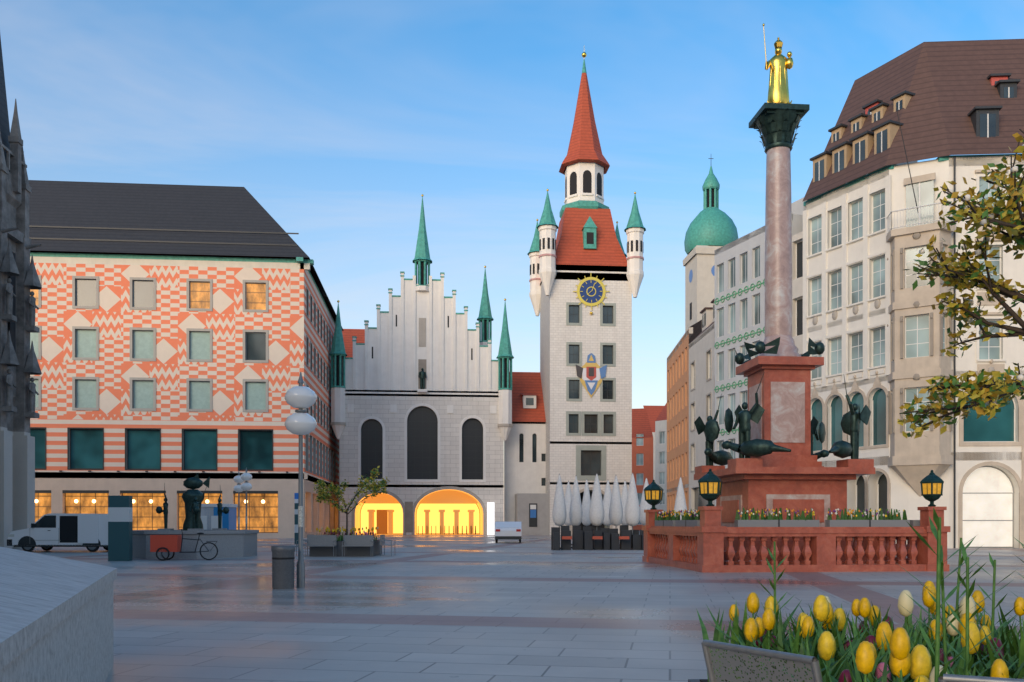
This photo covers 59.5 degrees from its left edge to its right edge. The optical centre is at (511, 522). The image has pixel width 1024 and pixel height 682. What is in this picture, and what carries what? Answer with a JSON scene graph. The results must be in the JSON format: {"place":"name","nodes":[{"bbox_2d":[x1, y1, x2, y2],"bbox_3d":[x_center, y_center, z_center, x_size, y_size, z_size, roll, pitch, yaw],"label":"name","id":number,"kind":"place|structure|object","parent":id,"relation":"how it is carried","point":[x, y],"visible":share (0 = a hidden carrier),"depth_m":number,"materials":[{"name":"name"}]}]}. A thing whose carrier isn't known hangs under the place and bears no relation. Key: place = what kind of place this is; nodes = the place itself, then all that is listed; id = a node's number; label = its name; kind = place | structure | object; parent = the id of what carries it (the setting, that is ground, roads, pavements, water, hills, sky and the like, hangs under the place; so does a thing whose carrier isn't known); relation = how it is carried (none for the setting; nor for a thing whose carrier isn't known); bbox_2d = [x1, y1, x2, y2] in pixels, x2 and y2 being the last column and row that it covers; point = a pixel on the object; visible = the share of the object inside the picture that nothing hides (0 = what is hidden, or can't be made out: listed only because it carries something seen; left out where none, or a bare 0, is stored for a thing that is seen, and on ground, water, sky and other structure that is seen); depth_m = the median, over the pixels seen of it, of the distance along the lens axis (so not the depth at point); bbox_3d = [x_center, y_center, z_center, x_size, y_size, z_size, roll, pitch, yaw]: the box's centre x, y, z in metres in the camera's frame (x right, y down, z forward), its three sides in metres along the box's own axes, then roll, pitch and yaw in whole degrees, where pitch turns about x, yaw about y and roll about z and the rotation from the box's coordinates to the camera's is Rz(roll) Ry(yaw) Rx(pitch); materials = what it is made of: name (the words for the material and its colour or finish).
{"place":"outdoors","nodes":[
{"label":"outdoors","id":0,"kind":"place"},
{"bbox_2d":[0,0,1023,408],"label":"sky","id":1,"kind":"structure","parent":0,"point":[337,117],"materials":[{"name":"blue"}]},
{"bbox_2d":[16,531,1023,681],"bbox_3d":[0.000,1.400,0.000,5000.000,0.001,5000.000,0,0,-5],"label":"ground","id":2,"kind":"structure","parent":0,"point":[455,608],"depth_m":14.39,"materials":[{"name":"grey stone"}]},
{"bbox_2d":[0,36,41,548],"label":"gothic building facade","id":3,"kind":"structure","parent":2,"relation":"on","point":[19,280],"depth_m":47.12,"materials":[{"name":"stone"}]},
{"bbox_2d":[7,513,107,551],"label":"van","id":4,"kind":"object","parent":2,"relation":"on","point":[50,531],"visible":0.84,"depth_m":42.00,"materials":[{"name":"white paint"}]},
{"bbox_2d":[0,547,116,681],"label":"stone parapet","id":5,"kind":"structure","parent":2,"relation":"on","point":[56,619],"depth_m":5.65,"materials":[{"name":"grey stone"}]},
{"bbox_2d":[108,496,132,560],"bbox_3d":[-14.250,0.215,32.600,0.760,2.370,0.300,0,0,0],"label":"info stele","id":6,"kind":"object","parent":2,"relation":"on","point":[120,528],"visible":1,"depth_m":32.45,"materials":[{"name":"teal metal"}]},
{"bbox_2d":[150,529,217,560],"bbox_3d":[-12.044,0.816,33.022,2.344,1.158,0.791,0,0,-5],"label":"cargo bike","id":7,"kind":"object","parent":2,"relation":"on","point":[163,543],"visible":1,"depth_m":32.68,"materials":[{"name":"red"}]},
{"bbox_2d":[29,180,343,537],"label":"building","id":8,"kind":"structure","parent":2,"relation":"on","point":[186,332],"depth_m":79.36,"materials":[{"name":"orange paint"}]},
{"bbox_2d":[133,474,258,558],"bbox_3d":[-13.100,-0.310,36.800,5.017,3.420,5.017,0,0,-5],"label":"fountain","id":9,"kind":"object","parent":2,"relation":"on","point":[235,543],"visible":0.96,"depth_m":35.54,"materials":[{"name":"stone"}]},
{"bbox_2d":[201,504,237,529],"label":"portable toilets","id":10,"kind":"object","parent":2,"relation":"on","point":[209,516],"visible":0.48,"depth_m":40.92,"materials":[{"name":"blue plastic"}]},
{"bbox_2d":[233,472,243,529],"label":"lamp","id":11,"kind":"object","parent":2,"relation":"on","point":[238,480],"visible":0.83,"depth_m":55.87,"materials":[{"name":"grey glass"}]},
{"bbox_2d":[240,468,251,529],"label":"lamp","id":12,"kind":"object","parent":2,"relation":"on","point":[246,477],"visible":0.94,"depth_m":52.83,"materials":[{"name":"grey glass"}]},
{"bbox_2d":[271,545,294,588],"bbox_3d":[-4.850,0.948,19.000,0.500,0.905,0.500,0,0,-5],"label":"litter bin","id":13,"kind":"object","parent":2,"relation":"on","point":[283,557],"visible":1,"depth_m":18.80,"materials":[{"name":"black metal"}]},
{"bbox_2d":[294,493,297,543],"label":"stele sign","id":14,"kind":"object","parent":2,"relation":"on","point":[295,516],"visible":0.45,"depth_m":57.91,"materials":[{"name":"white"}]},
{"bbox_2d":[284,372,316,587],"bbox_3d":[-4.550,-0.920,19.300,0.690,4.640,0.673,0,0,-5],"label":"lamp","id":15,"kind":"object","parent":2,"relation":"on","point":[300,422],"visible":1,"depth_m":19.21,"materials":[{"name":"grey glass"}]},
{"bbox_2d":[296,534,313,555],"bbox_3d":[-8.775,0.960,38.000,0.490,0.880,1.200,0,0,0],"label":"chair","id":16,"kind":"object","parent":2,"relation":"on","point":[303,545],"visible":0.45,"depth_m":37.41,"materials":[{"name":"grey metal"}]},
{"bbox_2d":[305,535,336,556],"bbox_3d":[-7.750,0.960,36.275,1.200,0.880,0.490,0,0,0],"label":"bench","id":17,"kind":"object","parent":2,"relation":"on","point":[321,540],"visible":0.93,"depth_m":36.49,"materials":[{"name":"grey metal"}]},
{"bbox_2d":[309,526,381,556],"bbox_3d":[-6.985,0.782,38.000,2.630,1.237,2.600,0,0,0],"label":"flower planter","id":18,"kind":"object","parent":2,"relation":"on","point":[350,551],"visible":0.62,"depth_m":36.70,"materials":[{"name":"grey concrete"}]},
{"bbox_2d":[314,466,388,534],"bbox_3d":[-6.762,-0.762,37.967,3.179,3.124,3.055,0,0,-5],"label":"planter tree","id":19,"kind":"object","parent":18,"relation":"in","point":[373,485],"depth_m":37.85,"materials":[{"name":"green plant"}]},
{"bbox_2d":[342,535,372,556],"bbox_3d":[-6.250,0.960,36.275,1.200,0.880,0.490,0,0,0],"label":"bench","id":20,"kind":"object","parent":2,"relation":"on","point":[358,540],"visible":0.94,"depth_m":36.49,"materials":[{"name":"grey metal"}]},
{"bbox_2d":[380,534,394,555],"bbox_3d":[-5.225,0.960,37.700,0.490,0.880,1.200,0,0,0],"label":"chair","id":21,"kind":"object","parent":2,"relation":"on","point":[382,540],"visible":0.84,"depth_m":37.23,"materials":[{"name":"grey metal"}]},
{"bbox_2d":[329,194,548,534],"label":"town hall","id":22,"kind":"structure","parent":2,"relation":"on","point":[438,415],"depth_m":100.21,"materials":[{"name":"white paint"}]},
{"bbox_2d":[495,522,521,542],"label":"van","id":23,"kind":"object","parent":2,"relation":"on","point":[508,530],"visible":1,"depth_m":60.00,"materials":[{"name":"white paint"}]},
{"bbox_2d":[551,473,686,549],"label":"closed patio umbrellas","id":24,"kind":"object","parent":2,"relation":"on","point":[615,508],"visible":0.88,"depth_m":46.38,"materials":[{"name":"grey fabric"}]},
{"bbox_2d":[683,158,737,374],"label":"church tower","id":25,"kind":"structure","parent":2,"relation":"on","point":[712,228],"depth_m":137.06,"materials":[{"name":"white"}]},
{"bbox_2d":[632,197,806,530],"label":"building","id":26,"kind":"structure","parent":2,"relation":"on","point":[668,445],"depth_m":67.36,"materials":[{"name":"white paint"}]},
{"bbox_2d":[701,640,822,681],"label":"planter","id":27,"kind":"object","parent":2,"relation":"on","point":[811,663],"visible":1,"depth_m":3.36,"materials":[{"name":"grey concrete"}]},
{"bbox_2d":[642,23,949,572],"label":"monument column","id":28,"kind":"structure","parent":2,"relation":"on","point":[782,487],"depth_m":27.33,"materials":[{"name":"red stone"}]},
{"bbox_2d":[688,507,1023,681],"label":"tulip bed","id":29,"kind":"object","parent":2,"relation":"on","point":[958,640],"visible":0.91,"depth_m":4.34,"materials":[{"name":"yellow plant"}]},
{"bbox_2d":[802,39,1023,547],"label":"corner building","id":30,"kind":"structure","parent":2,"relation":"on","point":[876,324],"depth_m":49.81,"materials":[{"name":"beige paint"}]},
{"bbox_2d":[938,674,1023,681],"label":"chair","id":31,"kind":"object","parent":2,"relation":"on","point":[954,678],"visible":1,"depth_m":2.72,"materials":[{"name":"grey metal"}]},
{"bbox_2d":[527,52,645,534],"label":"clock tower","id":32,"kind":"structure","parent":0,"point":[586,277],"depth_m":99.68,"materials":[{"name":"white paint"}]},
{"bbox_2d":[897,129,1023,438],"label":"tree","id":33,"kind":"object","parent":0,"point":[1001,386],"depth_m":8.74,"materials":[{"name":"green plant"}]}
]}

